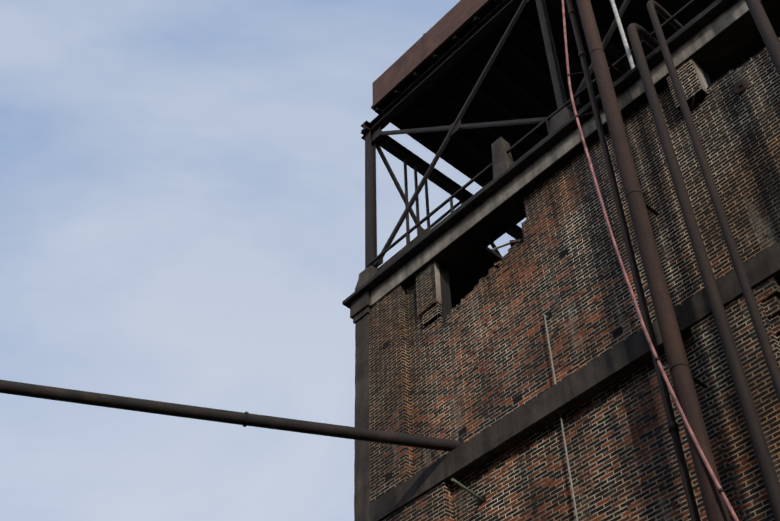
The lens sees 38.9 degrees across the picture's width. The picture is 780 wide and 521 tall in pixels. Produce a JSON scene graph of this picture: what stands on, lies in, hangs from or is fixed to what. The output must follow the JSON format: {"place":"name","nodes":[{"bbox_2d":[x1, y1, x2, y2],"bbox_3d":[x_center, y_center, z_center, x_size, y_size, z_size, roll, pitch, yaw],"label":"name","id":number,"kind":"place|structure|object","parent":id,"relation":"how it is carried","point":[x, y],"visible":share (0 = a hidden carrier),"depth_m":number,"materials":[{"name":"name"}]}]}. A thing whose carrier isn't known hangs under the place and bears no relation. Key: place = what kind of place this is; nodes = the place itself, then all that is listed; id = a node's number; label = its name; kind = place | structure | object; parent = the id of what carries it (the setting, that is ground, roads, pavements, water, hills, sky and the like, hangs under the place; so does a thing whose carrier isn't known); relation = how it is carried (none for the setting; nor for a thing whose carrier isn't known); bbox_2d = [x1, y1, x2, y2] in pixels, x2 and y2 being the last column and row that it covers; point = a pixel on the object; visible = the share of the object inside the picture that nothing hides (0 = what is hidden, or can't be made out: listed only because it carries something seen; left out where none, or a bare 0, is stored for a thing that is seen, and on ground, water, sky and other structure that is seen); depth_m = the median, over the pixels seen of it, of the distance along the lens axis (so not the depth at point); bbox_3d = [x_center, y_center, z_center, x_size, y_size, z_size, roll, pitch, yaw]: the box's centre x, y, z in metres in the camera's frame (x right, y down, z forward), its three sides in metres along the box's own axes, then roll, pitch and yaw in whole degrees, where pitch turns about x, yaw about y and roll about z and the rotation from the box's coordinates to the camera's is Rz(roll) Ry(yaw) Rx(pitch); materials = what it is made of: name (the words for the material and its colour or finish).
{"place":"outdoors","nodes":[
{"label":"outdoors","id":0,"kind":"place"},
{"bbox_2d":[0,380,460,451],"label":"horizontal pipe","id":1,"kind":"object","parent":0,"point":[178,410],"visible":0.94,"depth_m":15.93,"materials":[{"name":"black metal"}]},
{"bbox_2d":[0,0,525,520],"label":"sky","id":2,"kind":"structure","parent":0,"point":[182,182],"materials":[{"name":"blue"}]},
{"label":"ground","id":3,"kind":"structure","parent":0,"visible":0},
{"bbox_2d":[350,106,779,520],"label":"concrete frame","id":4,"kind":"object","parent":3,"relation":"on","point":[609,368],"visible":0.5,"depth_m":15.91,"materials":[{"name":"grey concrete"}]},
{"bbox_2d":[243,411,463,444],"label":"pipe flanges","id":5,"kind":"object","parent":4,"relation":"attached to","point":[461,439],"visible":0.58,"depth_m":16.00,"materials":[{"name":"black metal"}]},
{"bbox_2d":[342,0,737,308],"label":"cornice slab","id":6,"kind":"structure","parent":4,"relation":"on","point":[656,57],"depth_m":18.57,"materials":[{"name":"concrete"}]},
{"bbox_2d":[361,0,717,275],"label":"steel frame","id":7,"kind":"object","parent":6,"relation":"on","point":[374,137],"visible":0.29,"depth_m":22.73,"materials":[{"name":"metal"}]},
{"bbox_2d":[375,0,779,186],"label":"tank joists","id":8,"kind":"object","parent":7,"relation":"on","point":[516,83],"visible":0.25,"depth_m":24.20,"materials":[{"name":"metal"}]},
{"bbox_2d":[371,0,491,110],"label":"roof fascia","id":9,"kind":"structure","parent":8,"relation":"on","point":[437,36],"depth_m":24.05,"materials":[{"name":"brown metal"}]},
{"bbox_2d":[610,0,634,69],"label":"white pipe","id":10,"kind":"object","parent":7,"relation":"attached to","point":[624,39],"visible":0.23,"depth_m":18.32,"materials":[{"name":"white metal"}]},
{"bbox_2d":[449,22,779,308],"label":"hole","id":11,"kind":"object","parent":6,"relation":"on","point":[467,274],"depth_m":20.43,"materials":[{"name":"concrete"}]},
{"bbox_2d":[492,243,509,250],"bbox_3d":[2.138,0.179,21.086,1.587,1.012,0.741,82,-85,-45],"label":"handrail","id":12,"kind":"object","parent":11,"relation":"on","point":[501,246],"visible":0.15,"depth_m":20.93,"materials":[{"name":"metal"}]},
{"bbox_2d":[544,315,577,520],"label":"hanging conduit","id":13,"kind":"object","parent":4,"relation":"attached to","point":[545,316],"visible":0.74,"depth_m":15.03,"materials":[{"name":"grey metal"}]},
{"bbox_2d":[369,36,779,520],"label":"brick walls","id":14,"kind":"structure","parent":3,"relation":"on","point":[477,362],"depth_m":15.78,"materials":[{"name":"brown brick"}]},
{"bbox_2d":[451,478,482,501],"bbox_3d":[1.104,3.240,15.527,0.044,0.154,0.893,-26,-50,22],"label":"stub pipe","id":15,"kind":"object","parent":14,"relation":"attached to","point":[466,489],"visible":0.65,"depth_m":15.47,"materials":[{"name":"grey metal"}]},
{"bbox_2d":[456,238,523,308],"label":"loose bricks","id":16,"kind":"object","parent":14,"relation":"on","point":[516,242],"visible":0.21,"depth_m":18.39,"materials":[{"name":"brown brick"}]},
{"bbox_2d":[383,248,622,505],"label":"wall holes","id":17,"kind":"object","parent":14,"relation":"attached to","point":[616,333],"visible":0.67,"depth_m":16.64,"materials":[{"name":"black"}]},
{"bbox_2d":[434,58,707,302],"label":"limewash reveals","id":18,"kind":"object","parent":14,"relation":"on","point":[701,77],"visible":0.93,"depth_m":19.12,"materials":[{"name":"white paint"}]},
{"bbox_2d":[371,0,779,306],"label":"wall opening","id":19,"kind":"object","parent":14,"relation":"on","point":[725,45],"depth_m":18.15,"materials":[{"name":"concrete"}]},
{"bbox_2d":[370,0,761,305],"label":"ring beam facing","id":20,"kind":"object","parent":19,"relation":"attached to","point":[720,23],"visible":0.94,"depth_m":18.31,"materials":[{"name":"concrete"}]},
{"bbox_2d":[439,67,711,323],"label":"sooted reveals","id":21,"kind":"object","parent":14,"relation":"on","point":[445,291],"visible":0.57,"depth_m":19.35,"materials":[{"name":"brick"}]},
{"bbox_2d":[733,79,748,93],"bbox_3d":[5.006,-2.492,15.751,0.070,0.240,0.240,32,-54,-29],"label":"anchor plate","id":22,"kind":"object","parent":14,"relation":"attached to","point":[741,86],"visible":0.92,"depth_m":15.72,"materials":[{"name":"brown metal"}]},
{"bbox_2d":[566,0,700,520],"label":"thin pipe","id":23,"kind":"object","parent":3,"relation":"on","point":[683,469],"visible":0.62,"depth_m":14.79,"materials":[{"name":"black metal"}]},
{"bbox_2d":[567,72,724,494],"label":"hose ties","id":24,"kind":"object","parent":23,"relation":"attached to","point":[720,490],"visible":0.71,"depth_m":13.53,"materials":[{"name":"black metal"}]},
{"bbox_2d":[576,0,730,520],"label":"pipe","id":25,"kind":"object","parent":3,"relation":"on","point":[716,508],"visible":1,"depth_m":14.29,"materials":[{"name":"brown metal"}]},
{"bbox_2d":[568,9,706,433],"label":"brackets","id":26,"kind":"object","parent":25,"relation":"attached to","point":[672,425],"visible":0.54,"depth_m":15.50,"materials":[{"name":"black metal"}]},
{"bbox_2d":[562,0,738,520],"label":"pink hose","id":27,"kind":"object","parent":25,"relation":"attached to","point":[707,465],"visible":0.98,"depth_m":14.31,"materials":[{"name":"pink rubber"}]},
{"bbox_2d":[627,23,779,520],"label":"pipe","id":28,"kind":"object","parent":3,"relation":"on","point":[635,31],"visible":0.83,"depth_m":13.58,"materials":[{"name":"brown metal"}]},
{"bbox_2d":[647,0,779,402],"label":"pipe","id":29,"kind":"object","parent":3,"relation":"on","point":[653,7],"visible":0.9,"depth_m":14.18,"materials":[{"name":"brown metal"}]},
{"bbox_2d":[745,0,779,76],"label":"pipe","id":30,"kind":"object","parent":3,"relation":"on","point":[764,27],"depth_m":15.00,"materials":[{"name":"brown metal"}]}
]}

